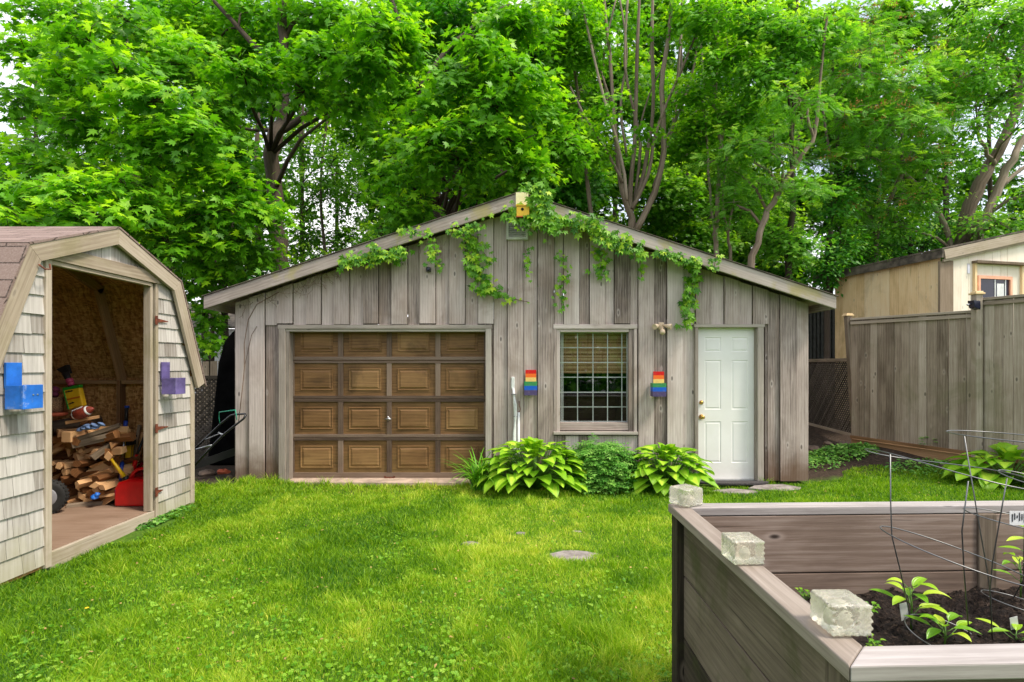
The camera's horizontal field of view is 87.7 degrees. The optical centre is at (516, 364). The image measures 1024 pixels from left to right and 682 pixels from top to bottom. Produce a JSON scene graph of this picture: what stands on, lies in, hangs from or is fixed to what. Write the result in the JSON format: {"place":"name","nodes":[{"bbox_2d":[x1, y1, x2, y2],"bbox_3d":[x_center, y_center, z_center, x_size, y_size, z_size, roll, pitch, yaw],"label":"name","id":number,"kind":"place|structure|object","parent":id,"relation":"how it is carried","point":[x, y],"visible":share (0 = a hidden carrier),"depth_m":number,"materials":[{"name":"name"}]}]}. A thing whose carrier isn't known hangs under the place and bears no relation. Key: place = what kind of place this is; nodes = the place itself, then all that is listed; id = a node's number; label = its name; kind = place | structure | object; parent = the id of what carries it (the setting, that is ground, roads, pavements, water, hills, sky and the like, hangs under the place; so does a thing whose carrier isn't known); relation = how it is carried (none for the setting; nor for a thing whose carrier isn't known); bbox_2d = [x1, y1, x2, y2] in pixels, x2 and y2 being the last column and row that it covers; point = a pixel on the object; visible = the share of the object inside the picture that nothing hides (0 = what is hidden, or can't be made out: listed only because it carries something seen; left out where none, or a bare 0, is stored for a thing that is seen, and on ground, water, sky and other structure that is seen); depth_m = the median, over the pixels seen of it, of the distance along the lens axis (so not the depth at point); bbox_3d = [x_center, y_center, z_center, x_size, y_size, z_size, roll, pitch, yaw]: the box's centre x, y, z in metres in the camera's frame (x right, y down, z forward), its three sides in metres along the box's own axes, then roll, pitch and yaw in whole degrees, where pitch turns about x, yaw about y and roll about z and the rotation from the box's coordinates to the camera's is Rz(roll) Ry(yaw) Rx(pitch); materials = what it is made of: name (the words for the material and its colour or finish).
{"place":"outdoors","nodes":[
{"label":"outdoors","id":0,"kind":"place"},
{"bbox_2d":[52,386,64,411],"bbox_3d":[-4.831,0.357,5.593,0.140,0.270,0.154,0,0,0],"label":"basket","id":1,"kind":"object","parent":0,"point":[58,404],"visible":0.65,"depth_m":5.56,"materials":[{"name":"wicker"}]},
{"bbox_2d":[56,365,74,386],"bbox_3d":[-4.748,0.124,5.625,0.233,0.253,0.103,0,0,26],"label":"brush","id":2,"kind":"object","parent":1,"relation":"in","point":[65,371],"visible":0.91,"depth_m":5.59,"materials":[{"name":"black plastic"}]},
{"bbox_2d":[0,396,1023,681],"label":"ground","id":3,"kind":"structure","parent":0,"point":[818,436],"depth_m":3.92,"materials":[{"name":"plant"}]},
{"bbox_2d":[0,132,204,285],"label":"maple tree","id":4,"kind":"object","parent":3,"relation":"on","point":[53,192],"visible":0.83,"depth_m":7.37,"materials":[{"name":"green plant"}]},
{"bbox_2d":[0,226,206,584],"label":"garden shed","id":5,"kind":"structure","parent":3,"relation":"on","point":[103,312],"depth_m":5.23,"materials":[{"name":"brown wood"}]},
{"bbox_2d":[4,363,42,408],"bbox_3d":[-3.550,0.148,3.835,0.156,0.331,0.159,0,0,0],"label":"wall pocket","id":6,"kind":"object","parent":5,"relation":"attached to","point":[18,395],"depth_m":3.79,"materials":[{"name":"blue paint"}]},
{"bbox_2d":[52,479,69,512],"bbox_3d":[-4.685,1.293,5.426,0.342,0.342,0.555,0,0,-22],"label":"hand truck wheel","id":7,"kind":"object","parent":5,"relation":"on","point":[60,495],"visible":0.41,"depth_m":5.22,"materials":[{"name":"rubber"}]},
{"bbox_2d":[66,501,102,507],"bbox_3d":[-4.472,1.444,5.530,0.301,0.036,0.070,0,0,-28],"label":"plank","id":8,"kind":"object","parent":5,"relation":"on","point":[78,504],"visible":0.89,"depth_m":5.50,"materials":[{"name":"wood"}]},
{"bbox_2d":[83,497,91,501],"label":"firewood","id":9,"kind":"object","parent":8,"relation":"on","point":[87,499],"visible":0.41,"depth_m":5.55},
{"bbox_2d":[86,489,94,497],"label":"firewood","id":10,"kind":"object","parent":9,"relation":"on","point":[89,493],"visible":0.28,"depth_m":5.56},
{"label":"firewood","id":11,"kind":"object","parent":10,"relation":"on","visible":0},
{"bbox_2d":[75,478,93,488],"bbox_3d":[-4.460,1.221,5.587,0.055,0.088,0.308,12,3,9],"label":"firewood","id":12,"kind":"object","parent":11,"relation":"on","point":[83,482],"visible":0.53,"depth_m":5.49,"materials":[{"name":"wood"}]},
{"bbox_2d":[79,466,114,479],"bbox_3d":[-4.400,1.153,5.604,0.314,0.066,0.110,-19,-23,-2],"label":"firewood","id":13,"kind":"object","parent":12,"relation":"on","point":[110,469],"visible":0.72,"depth_m":5.57,"materials":[{"name":"wood"}]},
{"bbox_2d":[86,462,119,471],"bbox_3d":[-4.350,1.086,5.634,0.314,0.110,0.066,-28,18,-11],"label":"firewood","id":14,"kind":"object","parent":13,"relation":"on","point":[101,466],"visible":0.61,"depth_m":5.60,"materials":[{"name":"wood"}]},
{"bbox_2d":[103,457,122,465],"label":"firewood","id":15,"kind":"object","parent":14,"relation":"on","point":[117,460],"visible":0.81,"depth_m":5.59,"materials":[{"name":"wood"}]},
{"bbox_2d":[104,451,120,460],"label":"firewood","id":16,"kind":"object","parent":15,"relation":"on","point":[108,456],"visible":0.56,"depth_m":5.52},
{"bbox_2d":[104,445,121,454],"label":"firewood","id":17,"kind":"object","parent":16,"relation":"on","point":[107,450],"visible":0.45,"depth_m":5.53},
{"bbox_2d":[109,441,122,448],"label":"firewood","id":18,"kind":"object","parent":17,"relation":"on","point":[113,444],"visible":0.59,"depth_m":5.55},
{"bbox_2d":[107,432,135,441],"bbox_3d":[-4.163,0.764,5.604,0.286,0.091,0.085,-5,-14,5],"label":"firewood","id":19,"kind":"object","parent":18,"relation":"on","point":[128,436],"visible":0.73,"depth_m":5.58,"materials":[{"name":"wood"}]},
{"bbox_2d":[89,477,116,488],"bbox_3d":[-4.323,1.235,5.593,0.110,0.066,0.314,-13,0,-5],"label":"firewood","id":20,"kind":"object","parent":11,"relation":"on","point":[94,485],"visible":0.57,"depth_m":5.45,"materials":[{"name":"wood"}]},
{"bbox_2d":[92,472,118,481],"bbox_3d":[-4.286,1.164,5.598,0.098,0.072,0.266,8,7,14],"label":"firewood","id":21,"kind":"object","parent":20,"relation":"on","point":[101,477],"visible":0.65,"depth_m":5.53,"materials":[{"name":"wood"}]},
{"bbox_2d":[110,458,143,505],"bbox_3d":[-3.990,1.199,5.560,0.509,0.517,0.180,0,0,0],"label":"gas can","id":22,"kind":"object","parent":5,"relation":"on","point":[129,490],"visible":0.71,"depth_m":5.47,"materials":[{"name":"red plastic"}]},
{"bbox_2d":[161,362,185,393],"bbox_3d":[-3.545,0.135,5.497,0.166,0.330,0.161,0,0,0],"label":"wall pocket","id":23,"kind":"object","parent":5,"relation":"attached to","point":[173,385],"depth_m":5.44,"materials":[{"name":"purple paint"}]},
{"bbox_2d":[0,0,261,270],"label":"maple tree","id":24,"kind":"object","parent":3,"relation":"on","point":[63,41],"visible":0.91,"depth_m":8.18,"materials":[{"name":"green plant"}]},
{"bbox_2d":[135,504,194,530],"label":"weeds","id":25,"kind":"object","parent":3,"relation":"on","point":[162,517],"visible":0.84,"depth_m":5.35,"materials":[{"name":"green plant"}]},
{"bbox_2d":[195,376,216,453],"bbox_3d":[-5.425,0.838,8.950,1.803,1.315,0.050,0,0,-3],"label":"lattice fence","id":26,"kind":"object","parent":3,"relation":"on","point":[199,397],"visible":0.05,"depth_m":8.96,"materials":[{"name":"brown wood"}]},
{"bbox_2d":[197,361,218,425],"bbox_3d":[-6.772,0.630,12.084,0.847,1.480,0.031,0,0,-13],"label":"picket fence","id":27,"kind":"object","parent":3,"relation":"on","point":[213,368],"visible":0.21,"depth_m":12.03,"materials":[{"name":"grey wood"}]},
{"bbox_2d":[188,304,234,392],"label":"white house","id":28,"kind":"structure","parent":3,"relation":"on","point":[231,322],"depth_m":23.98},
{"bbox_2d":[195,448,234,469],"bbox_3d":[-4.117,1.281,7.275,0.641,0.305,0.030,0,0,-14],"label":"leaning board","id":29,"kind":"object","parent":3,"relation":"on","point":[216,458],"visible":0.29,"depth_m":7.26,"materials":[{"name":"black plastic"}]},
{"bbox_2d":[111,0,323,417],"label":"maple tree","id":30,"kind":"object","parent":3,"relation":"on","point":[240,146],"visible":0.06,"depth_m":13.55,"materials":[{"name":"green plant"}]},
{"bbox_2d":[195,409,246,465],"bbox_3d":[-4.199,1.060,6.775,1.599,0.997,0.674,0,0,0],"label":"lawn mower","id":31,"kind":"object","parent":3,"relation":"on","point":[218,439],"visible":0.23,"depth_m":6.83,"materials":[{"name":"black metal"}]},
{"bbox_2d":[208,331,234,464],"bbox_3d":[-4.552,0.513,8.700,0.564,2.113,0.800,0,0,0],"label":"tarp cover","id":32,"kind":"object","parent":3,"relation":"on","point":[225,394],"visible":0.23,"depth_m":8.30,"materials":[{"name":"plastic"}]},
{"bbox_2d":[139,162,309,362],"bbox_3d":[-4.821,-0.737,8.609,2.907,4.815,2.336,0,0,0],"label":"maple tree","id":33,"kind":"object","parent":3,"relation":"on","point":[199,213],"visible":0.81,"depth_m":8.37,"materials":[{"name":"green plant"}]},
{"bbox_2d":[128,0,439,270],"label":"maple tree","id":34,"kind":"object","parent":3,"relation":"on","point":[346,102],"visible":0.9,"depth_m":9.67,"materials":[{"name":"green plant"}]},
{"bbox_2d":[287,90,375,264],"bbox_3d":[-5.284,-5.174,15.455,3.278,13.186,1.837,0,0,0],"label":"slender tree","id":35,"kind":"object","parent":3,"relation":"on","point":[337,174],"visible":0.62,"depth_m":15.53,"materials":[{"name":"green plant"}]},
{"bbox_2d":[282,80,383,263],"bbox_3d":[-5.574,-5.532,16.603,4.244,13.937,2.774,0,0,0],"label":"slender tree","id":36,"kind":"object","parent":3,"relation":"on","point":[303,161],"visible":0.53,"depth_m":16.58,"materials":[{"name":"green plant"}]},
{"bbox_2d":[7,526,671,681],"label":"clover","id":37,"kind":"object","parent":3,"relation":"on","point":[327,665],"visible":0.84,"depth_m":2.96,"materials":[{"name":"green plant"}]},
{"bbox_2d":[285,478,470,485],"bbox_3d":[-1.700,1.564,7.162,2.700,0.052,0.395,0,0,0],"label":"concrete step","id":38,"kind":"object","parent":3,"relation":"on","point":[411,481],"visible":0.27,"depth_m":7.09,"materials":[{"name":"concrete"}]},
{"bbox_2d":[340,0,601,235],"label":"maple tree","id":39,"kind":"object","parent":3,"relation":"on","point":[464,18],"visible":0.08,"depth_m":12.78,"materials":[{"name":"green plant"}]},
{"bbox_2d":[350,0,601,324],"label":"maple tree","id":40,"kind":"object","parent":3,"relation":"on","point":[504,81],"visible":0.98,"depth_m":8.46,"materials":[{"name":"green plant"}]},
{"bbox_2d":[438,443,515,491],"bbox_3d":[-0.491,1.290,6.776,1.028,0.596,1.161,0,0,-27],"label":"daylily","id":41,"kind":"object","parent":3,"relation":"on","point":[473,477],"visible":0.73,"depth_m":6.69,"materials":[{"name":"green plant"}]},
{"bbox_2d":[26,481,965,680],"bbox_3d":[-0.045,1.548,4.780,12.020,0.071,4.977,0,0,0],"label":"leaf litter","id":42,"kind":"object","parent":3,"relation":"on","point":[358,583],"visible":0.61,"depth_m":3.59,"materials":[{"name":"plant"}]},
{"bbox_2d":[0,0,1023,360],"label":"distant wood","id":43,"kind":"object","parent":3,"relation":"on","point":[934,16],"visible":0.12,"depth_m":18.53,"materials":[{"name":"green plant"}]},
{"bbox_2d":[202,191,837,481],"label":"garage","id":44,"kind":"structure","parent":3,"relation":"on","point":[338,382],"depth_m":7.13,"materials":[{"name":"grey wood"}]},
{"bbox_2d":[228,240,444,420],"bbox_3d":[-2.197,-0.486,7.048,3.342,2.490,0.097,0,0,0],"label":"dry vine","id":45,"kind":"object","parent":44,"relation":"attached to","point":[276,306],"visible":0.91,"depth_m":7.08,"materials":[{"name":"plant"}]},
{"bbox_2d":[293,332,485,477],"bbox_3d":[-1.756,0.528,7.244,2.723,2.066,0.111,0,0,0],"label":"garage door","id":46,"kind":"structure","parent":44,"relation":"in","point":[366,404],"depth_m":7.26,"materials":[{"name":"wood"}]},
{"bbox_2d":[511,377,517,461],"bbox_3d":[-0.021,0.890,7.066,0.087,1.462,0.068,0,0,0],"label":"pole bracket","id":47,"kind":"object","parent":44,"relation":"attached to","point":[515,416],"visible":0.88,"depth_m":7.05,"materials":[{"name":"white metal"}]},
{"bbox_2d":[516,192,528,218],"bbox_3d":[0.086,-2.043,6.782,0.180,0.348,0.154,0,0,0],"label":"birdhouse","id":48,"kind":"object","parent":44,"relation":"attached to","point":[522,210],"visible":0.73,"depth_m":6.72,"materials":[{"name":"yellow paint"}]},
{"bbox_2d":[336,177,724,330],"bbox_3d":[0.173,-1.408,6.859,4.958,1.935,0.514,0,0,0],"label":"climbing vine","id":49,"kind":"object","parent":44,"relation":"attached to","point":[543,214],"visible":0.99,"depth_m":6.79,"materials":[{"name":"green plant"}]},
{"bbox_2d":[524,370,536,394],"bbox_3d":[0.191,0.231,7.029,0.168,0.332,0.150,0,0,0],"label":"wall pocket","id":50,"kind":"object","parent":44,"relation":"attached to","point":[530,385],"depth_m":6.95,"materials":[{"name":"paint"}]},
{"bbox_2d":[537,300,637,457],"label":"window","id":51,"kind":"structure","parent":44,"relation":"in","point":[595,365],"depth_m":7.29,"materials":[{"name":"grey wood"}]},
{"bbox_2d":[650,372,665,396],"bbox_3d":[1.878,0.250,7.029,0.183,0.326,0.150,0,0,0],"label":"wall pocket","id":52,"kind":"object","parent":44,"relation":"attached to","point":[658,387],"depth_m":6.95,"materials":[{"name":"paint"}]},
{"bbox_2d":[698,328,753,478],"bbox_3d":[2.851,0.513,7.183,0.796,2.054,0.124,0,0,0],"label":"door","id":53,"kind":"structure","parent":44,"relation":"in","point":[725,355],"depth_m":7.20,"materials":[{"name":"white paint"}]},
{"bbox_2d":[473,436,589,496],"bbox_3d":[0.195,1.231,6.634,1.489,0.672,1.006,0,0,0],"label":"hosta","id":54,"kind":"object","parent":3,"relation":"on","point":[528,474],"visible":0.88,"depth_m":6.43,"materials":[{"name":"green plant"}]},
{"bbox_2d":[528,7,603,212],"bbox_3d":[1.157,-3.715,12.516,1.830,10.548,2.447,0,0,17],"label":"slender tree","id":55,"kind":"object","parent":3,"relation":"on","point":[575,84],"visible":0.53,"depth_m":12.32,"materials":[{"name":"green plant"}]},
{"bbox_2d":[551,550,598,561],"bbox_3d":[0.470,1.602,4.427,0.445,0.034,0.274,0,0,0],"label":"stepping stone","id":56,"kind":"object","parent":3,"relation":"on","point":[571,553],"visible":0.39,"depth_m":4.45,"materials":[{"name":"stone"}]},
{"bbox_2d":[553,0,620,208],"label":"slender tree","id":57,"kind":"object","parent":3,"relation":"on","point":[597,178],"visible":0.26,"depth_m":12.99,"materials":[{"name":"green plant"}]},
{"bbox_2d":[554,433,647,494],"bbox_3d":[1.054,1.250,6.737,1.286,0.738,0.936,0,0,0],"label":"ferny plant","id":58,"kind":"object","parent":3,"relation":"on","point":[615,459],"visible":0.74,"depth_m":6.49,"materials":[{"name":"green plant"}]},
{"bbox_2d":[525,0,734,229],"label":"multi stem tree","id":59,"kind":"object","parent":3,"relation":"on","point":[654,78],"visible":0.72,"depth_m":11.71,"materials":[{"name":"green plant"}]},
{"bbox_2d":[617,442,719,495],"bbox_3d":[1.889,1.266,6.633,1.263,0.618,0.902,0,0,0],"label":"hosta","id":60,"kind":"object","parent":3,"relation":"on","point":[668,476],"visible":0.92,"depth_m":6.47,"materials":[{"name":"green plant"}]},
{"bbox_2d":[554,3,812,263],"bbox_3d":[4.571,-5.052,15.499,7.968,12.689,3.303,0,0,0],"label":"maple tree","id":61,"kind":"object","parent":3,"relation":"on","point":[670,198],"visible":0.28,"depth_m":15.10,"materials":[{"name":"green plant"}]},
{"bbox_2d":[659,0,774,254],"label":"slender tree","id":62,"kind":"object","parent":3,"relation":"on","point":[715,70],"visible":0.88,"depth_m":11.07,"materials":[{"name":"green plant"}]},
{"bbox_2d":[700,481,768,484],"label":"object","id":63,"kind":"object","parent":3,"relation":"on","point":[739,482],"visible":0.66,"depth_m":6.97,"materials":[{"name":"stone"}]},
{"bbox_2d":[701,46,769,259],"bbox_3d":[4.959,-2.899,11.990,1.553,8.810,1.409,0,0,-32],"label":"slender tree","id":64,"kind":"object","parent":3,"relation":"on","point":[732,190],"visible":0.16,"depth_m":11.88,"materials":[{"name":"green plant"}]},
{"bbox_2d":[683,16,853,267],"bbox_3d":[4.971,-2.632,10.672,3.040,8.593,2.428,0,0,32],"label":"slender tree","id":65,"kind":"object","parent":3,"relation":"on","point":[758,150],"visible":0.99,"depth_m":10.55,"materials":[{"name":"green plant"}]},
{"bbox_2d":[748,484,800,491],"bbox_3d":[3.317,1.596,6.854,0.705,0.050,0.365,0,0,0],"label":"stepping stone","id":66,"kind":"object","parent":3,"relation":"on","point":[769,486],"visible":0.69,"depth_m":6.83,"materials":[{"name":"stone"}]},
{"bbox_2d":[702,0,869,279],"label":"slender tree","id":67,"kind":"object","parent":3,"relation":"on","point":[790,246],"visible":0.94,"depth_m":10.73,"materials":[{"name":"green plant"}]},
{"bbox_2d":[808,309,834,404],"bbox_3d":[8.300,-0.055,14.985,2.600,2.850,2.030,0,0,0],"label":"fence","id":68,"kind":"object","parent":3,"relation":"on","point":[815,335],"depth_m":13.97,"materials":[{"name":"wood"}]},
{"bbox_2d":[808,358,850,435],"bbox_3d":[5.930,0.557,10.125,0.050,1.355,2.017,0,0,8],"label":"lattice fence","id":69,"kind":"object","parent":3,"relation":"on","point":[830,399],"visible":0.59,"depth_m":10.05,"materials":[{"name":"brown wood"}]},
{"bbox_2d":[808,441,879,462],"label":"weeds","id":70,"kind":"object","parent":3,"relation":"on","point":[844,448],"visible":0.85,"depth_m":8.48,"materials":[{"name":"green plant"}]},
{"bbox_2d":[668,500,1023,681],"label":"raised bed","id":71,"kind":"object","parent":3,"relation":"on","point":[731,622],"visible":0.79,"depth_m":2.40,"materials":[{"name":"brown wood"}]},
{"bbox_2d":[669,484,702,506],"bbox_3d":[0.815,0.625,2.555,0.116,0.082,0.118,0,0,-30],"label":"stone block","id":72,"kind":"object","parent":71,"relation":"on","point":[686,495],"visible":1,"depth_m":2.52,"materials":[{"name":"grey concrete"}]},
{"bbox_2d":[721,532,764,564],"bbox_3d":[0.774,0.626,1.823,0.108,0.080,0.108,0,0,-3],"label":"stone block","id":73,"kind":"object","parent":71,"relation":"on","point":[742,548],"visible":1,"depth_m":1.77,"materials":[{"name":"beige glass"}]},
{"bbox_2d":[810,589,872,636],"bbox_3d":[0.824,0.627,1.352,0.105,0.078,0.105,0,0,0],"label":"stone block","id":74,"kind":"object","parent":71,"relation":"on","point":[840,612],"visible":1,"depth_m":1.31,"materials":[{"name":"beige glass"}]},
{"bbox_2d":[869,577,951,629],"bbox_3d":[1.640,0.986,2.176,0.252,0.212,0.254,0,0,0],"label":"pepper plant","id":75,"kind":"object","parent":71,"relation":"on","point":[917,581],"visible":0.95,"depth_m":2.20,"materials":[{"name":"green plant"}]},
{"bbox_2d":[905,612,980,644],"bbox_3d":[1.667,1.038,2.069,0.225,0.129,0.204,0,0,0],"label":"pepper plant","id":76,"kind":"object","parent":71,"relation":"on","point":[938,619],"visible":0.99,"depth_m":2.07,"materials":[{"name":"green plant"}]},
{"bbox_2d":[864,448,1023,644],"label":"tomato cage","id":77,"kind":"object","parent":71,"relation":"on","point":[962,549],"visible":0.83,"depth_m":2.06,"materials":[{"name":"metal"}]},
{"bbox_2d":[946,430,1023,624],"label":"tomato cage","id":78,"kind":"object","parent":71,"relation":"on","point":[1016,517],"visible":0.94,"depth_m":2.20,"materials":[{"name":"metal"}]},
{"bbox_2d":[976,618,1023,640],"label":"pepper plant","id":79,"kind":"object","parent":71,"relation":"on","point":[1016,627],"visible":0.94,"depth_m":2.10,"materials":[{"name":"green plant"}]},
{"bbox_2d":[993,552,1022,597],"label":"pepper plant","id":80,"kind":"object","parent":71,"relation":"on","point":[1019,559],"visible":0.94,"depth_m":2.42,"materials":[{"name":"green plant"}]},
{"bbox_2d":[797,55,896,417],"bbox_3d":[7.104,-3.176,11.617,2.053,8.943,1.515,0,0,-18],"label":"slender tree","id":81,"kind":"object","parent":3,"relation":"on","point":[827,266],"visible":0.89,"depth_m":11.63,"materials":[{"name":"green plant"}]},
{"bbox_2d":[842,313,853,425],"bbox_3d":[5.700,0.249,9.050,0.250,2.248,0.130,0,0,0],"label":"fence post","id":82,"kind":"object","parent":3,"relation":"on","point":[848,330],"visible":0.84,"depth_m":9.02,"materials":[{"name":"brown wood"}]},
{"bbox_2d":[781,0,1009,263],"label":"rowan tree","id":83,"kind":"object","parent":3,"relation":"on","point":[873,82],"visible":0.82,"depth_m":11.55,"materials":[{"name":"green plant"}]},
{"bbox_2d":[825,196,981,287],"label":"slender tree","id":84,"kind":"object","parent":3,"relation":"on","point":[869,256],"visible":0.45,"depth_m":12.81,"materials":[{"name":"green plant"}]},
{"bbox_2d":[850,310,970,465],"bbox_3d":[6.065,0.386,8.242,0.095,2.347,1.703,0,0,-28],"label":"board fence","id":85,"kind":"object","parent":3,"relation":"on","point":[911,380],"visible":0.82,"depth_m":8.16,"materials":[{"name":"grey wood"}]},
{"bbox_2d":[813,230,1023,419],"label":"tan shed","id":86,"kind":"structure","parent":3,"relation":"on","point":[929,281],"depth_m":9.81,"materials":[{"name":"brown wood"}]},
{"bbox_2d":[972,260,1023,297],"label":"window","id":87,"kind":"structure","parent":86,"relation":"in","point":[993,286],"depth_m":9.71,"materials":[{"name":"beige wood"}]},
{"bbox_2d":[885,457,956,475],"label":"weeds","id":88,"kind":"object","parent":3,"relation":"on","point":[908,463],"visible":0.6,"depth_m":7.64,"materials":[{"name":"green plant"}]},
{"bbox_2d":[852,0,1023,258],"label":"tree","id":89,"kind":"object","parent":3,"relation":"on","point":[975,230],"visible":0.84,"depth_m":11.75,"materials":[{"name":"green plant"}]},
{"bbox_2d":[968,291,984,460],"bbox_3d":[6.420,0.172,7.420,0.130,2.395,0.130,0,0,0],"label":"fence post","id":90,"kind":"object","parent":3,"relation":"on","point":[976,372],"visible":0.84,"depth_m":7.38,"materials":[{"name":"grey wood"}]},
{"bbox_2d":[941,442,1023,490],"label":"hosta","id":91,"kind":"object","parent":3,"relation":"on","point":[1005,451],"visible":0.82,"depth_m":6.88,"materials":[{"name":"green plant"}]},
{"bbox_2d":[982,294,1023,482],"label":"board fence","id":92,"kind":"object","parent":3,"relation":"on","point":[1003,364],"visible":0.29,"depth_m":7.22,"materials":[{"name":"grey wood"}]},
{"bbox_2d":[0,0,1023,365],"label":"sky","id":93,"kind":"structure","parent":0,"point":[8,70],"materials":[{"name":"white"}]},
{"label":"firewood","id":94,"kind":"object","parent":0,"visible":0},
{"bbox_2d":[52,415,102,432],"bbox_3d":[-4.663,0.626,5.657,0.154,0.151,0.427,0,0,33],"label":"round log","id":95,"kind":"object","parent":94,"relation":"on","point":[58,424],"visible":0.55,"depth_m":5.54,"materials":[{"name":"brown wood"}]},
{"bbox_2d":[62,385,86,408],"bbox_3d":[-4.597,0.332,5.545,0.208,0.256,0.069,0,0,0],"label":"seed bag","id":96,"kind":"object","parent":95,"relation":"on","point":[74,396],"visible":0.98,"depth_m":5.52,"materials":[{"name":"yellow paint"}]},
{"bbox_2d":[65,415,99,423],"bbox_3d":[-4.499,0.567,5.530,0.277,0.080,0.070,0,0,-31],"label":"plank","id":97,"kind":"object","parent":95,"relation":"on","point":[84,419],"visible":0.95,"depth_m":5.50,"materials":[{"name":"wood"}]},
{"bbox_2d":[69,406,93,419],"bbox_3d":[-4.445,0.489,5.450,0.252,0.141,0.124,0,0,0],"label":"football","id":98,"kind":"object","parent":97,"relation":"on","point":[82,412],"visible":1,"depth_m":5.41,"materials":[{"name":"leather"}]},
{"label":"firewood","id":99,"kind":"object","parent":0,"visible":0},
{"bbox_2d":[75,446,85,452],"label":"firewood","id":100,"kind":"object","parent":99,"relation":"on","point":[82,449],"visible":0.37,"depth_m":5.55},
{"bbox_2d":[84,442,107,448],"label":"firewood","id":101,"kind":"object","parent":100,"relation":"on","point":[99,444],"visible":0.26,"depth_m":5.60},
{"bbox_2d":[100,429,120,442],"bbox_3d":[-4.276,0.756,5.568,0.286,0.085,0.091,-17,39,17],"label":"firewood","id":102,"kind":"object","parent":101,"relation":"on","point":[113,434],"visible":0.63,"depth_m":5.52,"materials":[{"name":"wood"}]},
{"bbox_2d":[71,433,107,445],"bbox_3d":[-4.354,0.757,5.530,0.418,0.143,0.070,0,0,-20],"label":"plank","id":103,"kind":"object","parent":102,"relation":"on","point":[97,437],"visible":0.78,"depth_m":5.49,"materials":[{"name":"wood"}]},
{"bbox_2d":[77,423,121,439],"bbox_3d":[-4.352,0.702,5.530,0.417,0.186,0.070,0,0,-20],"label":"plank","id":104,"kind":"object","parent":103,"relation":"on","point":[99,431],"visible":0.8,"depth_m":5.51,"materials":[{"name":"wood"}]},
{"label":"firewood","id":105,"kind":"object","parent":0,"visible":0},
{"bbox_2d":[71,434,99,445],"bbox_3d":[-4.506,0.768,5.569,0.091,0.085,0.286,32,4,-3],"label":"firewood","id":106,"kind":"object","parent":105,"relation":"on","point":[76,441],"visible":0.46,"depth_m":5.43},
{"bbox_2d":[61,429,87,441],"bbox_3d":[-4.566,0.732,5.510,0.100,0.110,0.220,0,0,0],"label":"wood block","id":107,"kind":"object","parent":106,"relation":"on","point":[68,436],"depth_m":5.41,"materials":[{"name":"wood"}]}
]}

